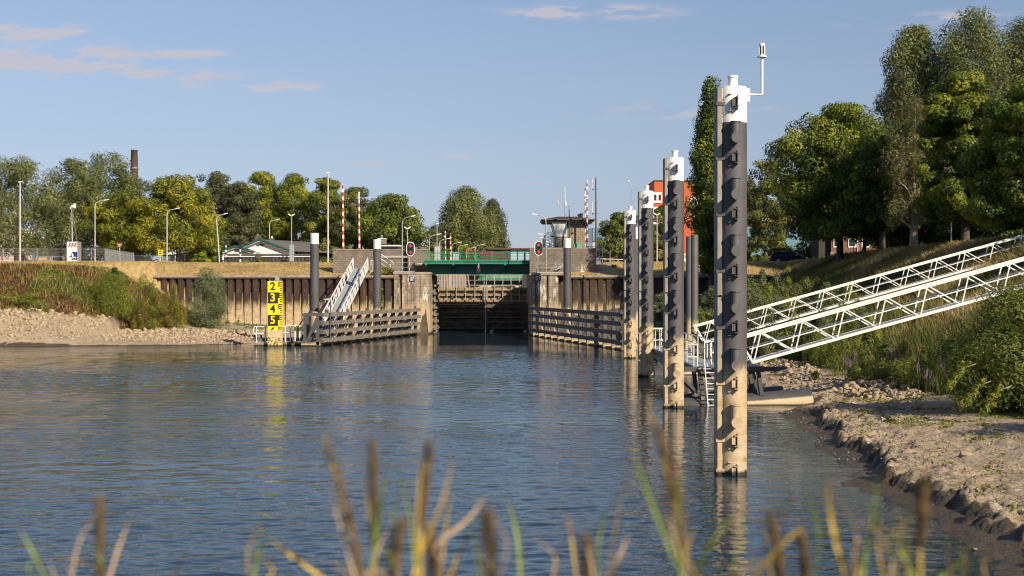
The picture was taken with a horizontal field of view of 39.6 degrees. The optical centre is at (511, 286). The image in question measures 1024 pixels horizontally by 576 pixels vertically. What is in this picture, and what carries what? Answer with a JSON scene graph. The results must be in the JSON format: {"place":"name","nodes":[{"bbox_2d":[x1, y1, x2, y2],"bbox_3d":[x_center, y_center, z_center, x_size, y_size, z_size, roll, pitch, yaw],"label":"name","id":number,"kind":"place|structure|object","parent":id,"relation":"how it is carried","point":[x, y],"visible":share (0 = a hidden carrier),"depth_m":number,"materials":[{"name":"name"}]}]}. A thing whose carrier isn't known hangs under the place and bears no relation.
{"place":"outdoors","nodes":[
{"label":"outdoors","id":0,"kind":"place"},
{"bbox_2d":[0,330,1003,575],"bbox_3d":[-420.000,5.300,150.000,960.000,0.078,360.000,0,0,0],"label":"water","id":1,"kind":"structure","parent":0,"point":[202,459],"depth_m":42.73,"materials":[{"name":"blue liquid"}]},
{"bbox_2d":[268,277,282,345],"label":"water gauge","id":2,"kind":"object","parent":1,"relation":"in","point":[275,312],"visible":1,"depth_m":126.70,"materials":[{"name":"metal"}]},
{"bbox_2d":[251,324,329,345],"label":"floating jetty","id":3,"kind":"object","parent":1,"relation":"on","point":[285,339],"visible":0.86,"depth_m":127.70,"materials":[{"name":"metal"}]},
{"bbox_2d":[322,258,368,336],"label":"gangway","id":4,"kind":"object","parent":3,"relation":"on","point":[346,295],"visible":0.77,"depth_m":146.88,"materials":[{"name":"white paint"}]},
{"bbox_2d":[310,233,318,337],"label":"tube pile","id":5,"kind":"object","parent":1,"relation":"in","point":[314,272],"visible":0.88,"depth_m":129.68,"materials":[{"name":"paint"}]},
{"bbox_2d":[321,306,420,345],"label":"guide fence","id":6,"kind":"object","parent":1,"relation":"in","point":[341,338],"visible":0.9,"depth_m":140.33,"materials":[{"name":"wood"}]},
{"bbox_2d":[301,313,322,346],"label":"end frame","id":7,"kind":"object","parent":6,"relation":"attached to","point":[308,335],"visible":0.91,"depth_m":125.80,"materials":[{"name":"metal"}]},
{"bbox_2d":[373,239,380,332],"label":"tube pile","id":8,"kind":"object","parent":1,"relation":"in","point":[376,274],"visible":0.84,"depth_m":146.68,"materials":[{"name":"paint"}]},
{"bbox_2d":[563,238,570,332],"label":"tube pile","id":9,"kind":"object","parent":1,"relation":"in","point":[566,273],"visible":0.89,"depth_m":149.69,"materials":[{"name":"paint"}]},
{"bbox_2d":[529,304,637,350],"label":"guide fence","id":10,"kind":"object","parent":1,"relation":"in","point":[602,340],"visible":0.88,"depth_m":131.79,"materials":[{"name":"wood"}]},
{"bbox_2d":[623,206,635,358],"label":"mooring pile","id":11,"kind":"object","parent":1,"relation":"in","point":[629,283],"visible":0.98,"depth_m":105.09,"materials":[{"name":"paint"}]},
{"bbox_2d":[638,185,652,376],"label":"mooring pile","id":12,"kind":"object","parent":1,"relation":"in","point":[645,282],"visible":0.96,"depth_m":83.68,"materials":[{"name":"paint"}]},
{"bbox_2d":[663,150,683,408],"bbox_3d":[7.089,0.660,62.200,0.912,13.280,1.189,0,0,0],"label":"mooring pile","id":13,"kind":"object","parent":1,"relation":"in","point":[673,281],"visible":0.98,"depth_m":62.08,"materials":[{"name":"paint"}]},
{"bbox_2d":[686,236,690,353],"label":"tube pile","id":14,"kind":"object","parent":1,"relation":"in","point":[688,285],"visible":0.52,"depth_m":97.28,"materials":[{"name":"paint"}]},
{"bbox_2d":[691,235,697,355],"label":"tube pile","id":15,"kind":"object","parent":1,"relation":"in","point":[694,279],"visible":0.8,"depth_m":92.77,"materials":[{"name":"paint"}]},
{"bbox_2d":[653,328,813,405],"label":"floating jetty","id":16,"kind":"object","parent":1,"relation":"on","point":[759,394],"visible":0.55,"depth_m":63.68,"materials":[{"name":"metal"}]},
{"bbox_2d":[693,234,1023,342],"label":"railing","id":17,"kind":"object","parent":16,"relation":"on","point":[899,287],"visible":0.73,"depth_m":92.18,"materials":[{"name":"metal"}]},
{"bbox_2d":[747,256,1023,363],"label":"gangway","id":18,"kind":"object","parent":16,"relation":"on","point":[871,327],"visible":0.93,"depth_m":62.09,"materials":[{"name":"white paint"}]},
{"bbox_2d":[714,43,766,475],"bbox_3d":[6.481,0.195,40.100,1.476,14.210,1.189,0,0,0],"label":"mooring pile","id":19,"kind":"object","parent":1,"relation":"in","point":[731,99],"visible":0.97,"depth_m":39.98,"materials":[{"name":"paint"}]},
{"bbox_2d":[0,241,1023,575],"bbox_3d":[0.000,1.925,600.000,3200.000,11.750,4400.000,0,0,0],"label":"ground","id":20,"kind":"structure","parent":0,"point":[992,525],"depth_m":45.97,"materials":[{"name":"soil"}]},
{"bbox_2d":[0,153,76,260],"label":"willow tree","id":21,"kind":"object","parent":20,"relation":"on","point":[9,226],"visible":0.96,"depth_m":204.14,"materials":[{"name":"green plant"}]},
{"bbox_2d":[20,501,105,575],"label":"reed","id":22,"kind":"object","parent":20,"relation":"on","point":[37,559],"visible":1,"depth_m":3.20,"materials":[{"name":"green plant"}]},
{"bbox_2d":[29,157,104,260],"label":"willow tree","id":23,"kind":"object","parent":20,"relation":"on","point":[76,187],"visible":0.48,"depth_m":210.47,"materials":[{"name":"green plant"}]},
{"bbox_2d":[56,490,128,575],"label":"reed","id":24,"kind":"object","parent":20,"relation":"on","point":[100,543],"visible":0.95,"depth_m":3.30,"materials":[{"name":"brown plant"}]},
{"bbox_2d":[0,263,193,328],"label":"dock plants","id":25,"kind":"object","parent":20,"relation":"on","point":[22,290],"visible":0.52,"depth_m":140.40,"materials":[{"name":"brown plant"}]},
{"bbox_2d":[0,259,196,327],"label":"bank grass","id":26,"kind":"structure","parent":20,"relation":"on","point":[38,278],"depth_m":141.10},
{"bbox_2d":[7,264,199,326],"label":"nettle cover","id":27,"kind":"object","parent":20,"relation":"on","point":[52,270],"visible":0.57,"depth_m":140.74,"materials":[{"name":"green plant"}]},
{"bbox_2d":[76,270,138,318],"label":"willow shrub","id":28,"kind":"object","parent":20,"relation":"on","point":[108,296],"visible":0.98,"depth_m":139.22,"materials":[{"name":"green plant"}]},
{"bbox_2d":[70,151,153,260],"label":"willow tree","id":29,"kind":"object","parent":20,"relation":"on","point":[98,163],"visible":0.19,"depth_m":217.70,"materials":[{"name":"green plant"}]},
{"bbox_2d":[76,190,153,260],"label":"ash tree","id":30,"kind":"object","parent":20,"relation":"on","point":[112,227],"visible":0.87,"depth_m":199.70,"materials":[{"name":"green plant"}]},
{"bbox_2d":[0,308,267,343],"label":"riprap stones","id":31,"kind":"object","parent":20,"relation":"on","point":[164,332],"visible":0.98,"depth_m":134.04,"materials":[{"name":"stone"}]},
{"bbox_2d":[126,274,164,330],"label":"willow shrub","id":32,"kind":"object","parent":20,"relation":"on","point":[140,309],"visible":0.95,"depth_m":141.53,"materials":[{"name":"green plant"}]},
{"bbox_2d":[155,282,188,328],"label":"willow shrub","id":33,"kind":"object","parent":20,"relation":"on","point":[173,303],"visible":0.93,"depth_m":144.48,"materials":[{"name":"green plant"}]},
{"bbox_2d":[129,173,226,261],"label":"ash tree","id":34,"kind":"object","parent":20,"relation":"on","point":[188,200],"visible":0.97,"depth_m":197.66,"materials":[{"name":"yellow plant"}]},
{"bbox_2d":[184,266,233,328],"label":"willow shrub","id":35,"kind":"object","parent":20,"relation":"on","point":[211,305],"visible":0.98,"depth_m":148.47,"materials":[{"name":"green plant"}]},
{"bbox_2d":[187,217,230,262],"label":"shade tree","id":36,"kind":"object","parent":20,"relation":"on","point":[213,257],"visible":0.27,"depth_m":209.17,"materials":[{"name":"green plant"}]},
{"bbox_2d":[186,170,249,262],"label":"oak tree","id":37,"kind":"object","parent":20,"relation":"on","point":[218,186],"visible":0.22,"depth_m":220.77,"materials":[{"name":"green plant"}]},
{"bbox_2d":[218,180,266,261],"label":"oak tree","id":38,"kind":"object","parent":20,"relation":"on","point":[249,203],"visible":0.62,"depth_m":216.61,"materials":[{"name":"green plant"}]},
{"bbox_2d":[174,514,324,575],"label":"reed","id":39,"kind":"object","parent":20,"relation":"on","point":[297,560],"visible":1,"depth_m":3.42,"materials":[{"name":"yellow plant"}]},
{"bbox_2d":[223,253,309,262],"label":"plank fence","id":40,"kind":"object","parent":20,"relation":"on","point":[279,257],"visible":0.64,"depth_m":181.01,"materials":[{"name":"white paint"}]},
{"bbox_2d":[240,171,296,241],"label":"lime tree","id":41,"kind":"object","parent":20,"relation":"on","point":[265,180],"visible":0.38,"depth_m":223.79,"materials":[{"name":"green plant"}]},
{"bbox_2d":[153,275,393,332],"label":"sheet pile wall","id":42,"kind":"structure","parent":20,"relation":"on","point":[256,285],"depth_m":157.90,"materials":[{"name":"metal"}]},
{"bbox_2d":[222,234,340,261],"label":"bungalow","id":43,"kind":"object","parent":20,"relation":"on","point":[258,245],"visible":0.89,"depth_m":186.00,"materials":[{"name":"white paint"}]},
{"bbox_2d":[260,172,315,253],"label":"lime tree","id":44,"kind":"object","parent":20,"relation":"on","point":[294,193],"visible":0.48,"depth_m":221.75,"materials":[{"name":"green plant"}]},
{"bbox_2d":[298,177,351,259],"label":"lime tree","id":45,"kind":"object","parent":20,"relation":"on","point":[316,198],"visible":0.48,"depth_m":213.51,"materials":[{"name":"green plant"}]},
{"bbox_2d":[326,186,374,248],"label":"birch tree","id":46,"kind":"object","parent":20,"relation":"on","point":[350,207],"visible":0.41,"depth_m":203.25,"materials":[{"name":"green plant"}]},
{"bbox_2d":[319,431,387,575],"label":"reed","id":47,"kind":"object","parent":20,"relation":"on","point":[356,547],"visible":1,"depth_m":3.00,"materials":[{"name":"brown plant"}]},
{"bbox_2d":[333,434,414,575],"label":"reed","id":48,"kind":"object","parent":20,"relation":"on","point":[374,493],"visible":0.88,"depth_m":3.09,"materials":[{"name":"brown plant"}]},
{"bbox_2d":[332,247,429,272],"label":"abutment wall","id":49,"kind":"structure","parent":20,"relation":"on","point":[342,258],"depth_m":163.40,"materials":[{"name":"brick"}]},
{"bbox_2d":[351,193,434,258],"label":"chestnut tree","id":50,"kind":"object","parent":20,"relation":"on","point":[390,214],"visible":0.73,"depth_m":197.58,"materials":[{"name":"green plant"}]},
{"bbox_2d":[379,462,415,575],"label":"reed","id":51,"kind":"object","parent":20,"relation":"on","point":[395,558],"visible":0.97,"depth_m":3.21,"materials":[{"name":"yellow plant"}]},
{"bbox_2d":[0,257,825,281],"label":"dry grass","id":52,"kind":"structure","parent":20,"relation":"on","point":[797,261],"depth_m":164.59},
{"bbox_2d":[393,272,436,333],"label":"lock pier","id":53,"kind":"structure","parent":20,"relation":"on","point":[418,292],"depth_m":158.00,"materials":[{"name":"concrete"}]},
{"bbox_2d":[433,274,438,332],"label":"fender frame","id":54,"kind":"object","parent":53,"relation":"attached to","point":[435,302],"visible":0.81,"depth_m":164.53,"materials":[{"name":"wood"}]},
{"bbox_2d":[413,437,453,575],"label":"reed","id":55,"kind":"object","parent":20,"relation":"on","point":[424,484],"visible":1,"depth_m":3.00,"materials":[{"name":"yellow plant"}]},
{"bbox_2d":[439,274,464,286],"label":"chamber wall","id":56,"kind":"structure","parent":20,"relation":"on","point":[447,280],"depth_m":211.60,"materials":[{"name":"concrete"}]},
{"bbox_2d":[437,275,484,329],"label":"lock gate","id":57,"kind":"structure","parent":56,"relation":"attached to","point":[461,308],"depth_m":172.82,"materials":[{"name":"wood"}]},
{"bbox_2d":[422,486,484,575],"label":"reed","id":58,"kind":"object","parent":20,"relation":"on","point":[433,555],"visible":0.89,"depth_m":3.30,"materials":[{"name":"yellow plant"}]},
{"bbox_2d":[428,185,502,278],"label":"willow tree","id":59,"kind":"object","parent":20,"relation":"on","point":[463,211],"visible":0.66,"depth_m":326.47,"materials":[{"name":"green plant"}]},
{"bbox_2d":[470,491,508,575],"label":"reed","id":60,"kind":"object","parent":20,"relation":"on","point":[489,525],"visible":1,"depth_m":2.90,"materials":[{"name":"brown plant"}]},
{"bbox_2d":[482,198,511,247],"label":"poplar tree","id":61,"kind":"object","parent":20,"relation":"on","point":[492,204],"visible":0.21,"depth_m":343.90,"materials":[{"name":"green plant"}]},
{"bbox_2d":[478,274,522,284],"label":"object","id":62,"kind":"structure","parent":20,"relation":"on","point":[510,279],"depth_m":286.70,"materials":[{"name":"green paint"}]},
{"bbox_2d":[481,248,529,258],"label":"brown shed","id":63,"kind":"structure","parent":20,"relation":"on","point":[505,250],"depth_m":300.00,"materials":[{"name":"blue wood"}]},
{"bbox_2d":[522,274,527,286],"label":"chamber wall","id":64,"kind":"structure","parent":20,"relation":"on","point":[524,280],"depth_m":227.55,"materials":[{"name":"concrete"}]},
{"bbox_2d":[485,275,527,329],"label":"lock gate","id":65,"kind":"structure","parent":64,"relation":"attached to","point":[506,308],"depth_m":172.42,"materials":[{"name":"wood"}]},
{"bbox_2d":[506,494,577,575],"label":"reed","id":66,"kind":"object","parent":20,"relation":"on","point":[519,548],"visible":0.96,"depth_m":3.43,"materials":[{"name":"green plant"}]},
{"bbox_2d":[528,273,562,335],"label":"lock pier","id":67,"kind":"structure","parent":20,"relation":"on","point":[543,292],"depth_m":154.20,"materials":[{"name":"concrete"}]},
{"bbox_2d":[423,251,529,273],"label":"road bridge","id":68,"kind":"structure","parent":67,"relation":"on","point":[486,266],"depth_m":162.35,"materials":[{"name":"green paint"}]},
{"bbox_2d":[529,248,596,272],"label":"abutment wall","id":69,"kind":"structure","parent":20,"relation":"on","point":[583,259],"depth_m":162.00,"materials":[{"name":"brick"}]},
{"bbox_2d":[540,213,594,247],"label":"control tower","id":70,"kind":"structure","parent":20,"relation":"on","point":[561,231],"depth_m":171.00,"materials":[{"name":"brick"}]},
{"bbox_2d":[560,478,629,575],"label":"reed","id":71,"kind":"object","parent":20,"relation":"on","point":[588,568],"visible":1,"depth_m":3.19,"materials":[{"name":"yellow plant"}]},
{"bbox_2d":[592,212,637,261],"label":"cherry tree","id":72,"kind":"object","parent":20,"relation":"on","point":[613,227],"visible":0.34,"depth_m":203.85,"materials":[{"name":"green plant"}]},
{"bbox_2d":[653,205,662,261],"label":"ash tree","id":73,"kind":"object","parent":20,"relation":"on","point":[659,217],"visible":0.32,"depth_m":198.93,"materials":[{"name":"green plant"}]},
{"bbox_2d":[558,275,770,314],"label":"sheet pile wall","id":74,"kind":"structure","parent":20,"relation":"on","point":[616,278],"depth_m":156.20,"materials":[{"name":"metal"}]},
{"bbox_2d":[633,413,709,575],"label":"reed","id":75,"kind":"object","parent":20,"relation":"on","point":[680,559],"visible":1,"depth_m":2.79,"materials":[{"name":"green plant"}]},
{"bbox_2d":[648,180,704,258],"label":"apartment block","id":76,"kind":"structure","parent":20,"relation":"on","point":[656,187],"depth_m":265.00,"materials":[{"name":"orange paint"}]},
{"bbox_2d":[684,76,720,307],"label":"hornbeam tree","id":77,"kind":"object","parent":20,"relation":"on","point":[701,158],"visible":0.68,"depth_m":149.05,"materials":[{"name":"green plant"}]},
{"bbox_2d":[687,478,809,575],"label":"reed","id":78,"kind":"object","parent":20,"relation":"on","point":[762,566],"visible":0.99,"depth_m":2.99,"materials":[{"name":"green plant"}]},
{"bbox_2d":[738,485,798,575],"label":"reed","id":79,"kind":"object","parent":20,"relation":"on","point":[774,539],"visible":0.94,"depth_m":3.20,"materials":[{"name":"yellow plant"}]},
{"bbox_2d":[747,158,794,258],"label":"ash tree","id":80,"kind":"object","parent":20,"relation":"on","point":[760,222],"visible":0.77,"depth_m":186.03,"materials":[{"name":"green plant"}]},
{"bbox_2d":[758,307,784,363],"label":"willow sapling","id":81,"kind":"object","parent":20,"relation":"on","point":[764,350],"visible":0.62,"depth_m":89.88,"materials":[{"name":"green plant"}]},
{"bbox_2d":[781,310,806,360],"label":"willow sapling","id":82,"kind":"object","parent":20,"relation":"on","point":[789,330],"visible":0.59,"depth_m":89.73,"materials":[{"name":"green plant"}]},
{"bbox_2d":[792,478,820,575],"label":"reed","id":83,"kind":"object","parent":20,"relation":"on","point":[805,567],"visible":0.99,"depth_m":3.29,"materials":[{"name":"yellow plant"}]},
{"bbox_2d":[762,101,906,262],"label":"maple tree","id":84,"kind":"object","parent":20,"relation":"on","point":[810,191],"visible":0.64,"depth_m":137.34,"materials":[{"name":"green plant"}]},
{"bbox_2d":[818,327,851,376],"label":"herb clump","id":85,"kind":"object","parent":20,"relation":"on","point":[827,356],"visible":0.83,"depth_m":75.86,"materials":[{"name":"green plant"}]},
{"bbox_2d":[653,233,1023,414],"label":"tall grass","id":86,"kind":"structure","parent":20,"relation":"on","point":[916,333],"depth_m":92.82,"materials":[{"name":"plant"}]},
{"bbox_2d":[810,207,876,257],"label":"brick house","id":87,"kind":"structure","parent":20,"relation":"on","point":[819,249],"depth_m":186.80,"materials":[{"name":"brick"}]},
{"bbox_2d":[828,476,860,575],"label":"reed","id":88,"kind":"object","parent":20,"relation":"on","point":[856,566],"visible":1,"depth_m":2.91,"materials":[{"name":"yellow plant"}]},
{"bbox_2d":[841,334,877,379],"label":"herb clump","id":89,"kind":"object","parent":20,"relation":"on","point":[858,372],"visible":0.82,"depth_m":71.95,"materials":[{"name":"green plant"}]},
{"bbox_2d":[852,314,883,354],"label":"willow scrub","id":90,"kind":"object","parent":20,"relation":"on","point":[873,336],"visible":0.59,"depth_m":79.65,"materials":[{"name":"green plant"}]},
{"bbox_2d":[833,128,925,250],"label":"maple tree","id":91,"kind":"object","parent":20,"relation":"on","point":[866,157],"visible":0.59,"depth_m":130.69,"materials":[{"name":"green plant"}]},
{"bbox_2d":[865,339,900,381],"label":"herb clump","id":92,"kind":"object","parent":20,"relation":"on","point":[883,349],"visible":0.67,"depth_m":68.85,"materials":[{"name":"green plant"}]},
{"bbox_2d":[857,472,915,575],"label":"reed","id":93,"kind":"object","parent":20,"relation":"on","point":[868,544],"visible":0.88,"depth_m":3.01,"materials":[{"name":"green plant"}]},
{"bbox_2d":[750,359,1023,493],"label":"rubble","id":94,"kind":"object","parent":20,"relation":"on","point":[777,364],"visible":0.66,"depth_m":66.21,"materials":[{"name":"grey stone"}]},
{"bbox_2d":[854,467,940,575],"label":"reed","id":95,"kind":"object","parent":20,"relation":"on","point":[923,497],"visible":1,"depth_m":2.80,"materials":[{"name":"brown plant"}]},
{"bbox_2d":[883,339,920,388],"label":"herb clump","id":96,"kind":"object","parent":20,"relation":"on","point":[903,375],"visible":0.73,"depth_m":66.02,"materials":[{"name":"green plant"}]},
{"bbox_2d":[872,23,949,139],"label":"willow tree","id":97,"kind":"object","parent":20,"relation":"on","point":[903,82],"visible":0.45,"depth_m":150.46,"materials":[{"name":"green plant"}]},
{"bbox_2d":[875,96,953,246],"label":"dying willow","id":98,"kind":"object","parent":20,"relation":"on","point":[906,137],"visible":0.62,"depth_m":125.54,"materials":[{"name":"green plant"}]},
{"bbox_2d":[820,391,1023,514],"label":"mud creeper","id":99,"kind":"object","parent":20,"relation":"on","point":[889,422],"visible":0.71,"depth_m":48.10,"materials":[{"name":"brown plant"}]},
{"bbox_2d":[889,138,956,246],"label":"maple tree","id":100,"kind":"object","parent":20,"relation":"on","point":[925,232],"visible":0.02,"depth_m":137.88,"materials":[{"name":"green plant"}]},
{"bbox_2d":[907,339,938,389],"bbox_3d":[18.777,3.674,63.953,1.578,2.746,1.564,0,0,-28],"label":"herb clump","id":101,"kind":"object","parent":20,"relation":"on","point":[927,350],"visible":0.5,"depth_m":63.89,"materials":[{"name":"green plant"}]},
{"bbox_2d":[912,71,1013,241],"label":"maple tree","id":102,"kind":"object","parent":20,"relation":"on","point":[944,197],"visible":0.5,"depth_m":110.72,"materials":[{"name":"green plant"}]},
{"bbox_2d":[941,513,987,575],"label":"reed","id":103,"kind":"object","parent":20,"relation":"on","point":[951,568],"visible":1,"depth_m":3.12,"materials":[{"name":"green plant"}]},
{"bbox_2d":[915,6,1023,132],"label":"willow tree","id":104,"kind":"object","parent":20,"relation":"on","point":[959,52],"visible":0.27,"depth_m":146.59,"materials":[{"name":"green plant"}]},
{"bbox_2d":[929,169,1022,243],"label":"maple tree","id":105,"kind":"object","parent":20,"relation":"on","point":[974,228],"visible":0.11,"depth_m":129.41,"materials":[{"name":"green plant"}]},
{"bbox_2d":[930,280,1023,414],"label":"willow bush","id":106,"kind":"object","parent":20,"relation":"on","point":[997,357],"visible":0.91,"depth_m":50.20,"materials":[{"name":"green plant"}]},
{"bbox_2d":[952,76,1023,233],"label":"maple tree","id":107,"kind":"object","parent":20,"relation":"on","point":[995,157],"visible":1,"depth_m":95.25,"materials":[{"name":"green plant"}]},
{"bbox_2d":[984,13,1023,95],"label":"willow tree","id":108,"kind":"object","parent":20,"relation":"on","point":[1019,36],"visible":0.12,"depth_m":149.65,"materials":[{"name":"green plant"}]},
{"bbox_2d":[0,0,1023,260],"label":"sky","id":109,"kind":"structure","parent":0,"point":[520,103],"materials":[{"name":"blue"}]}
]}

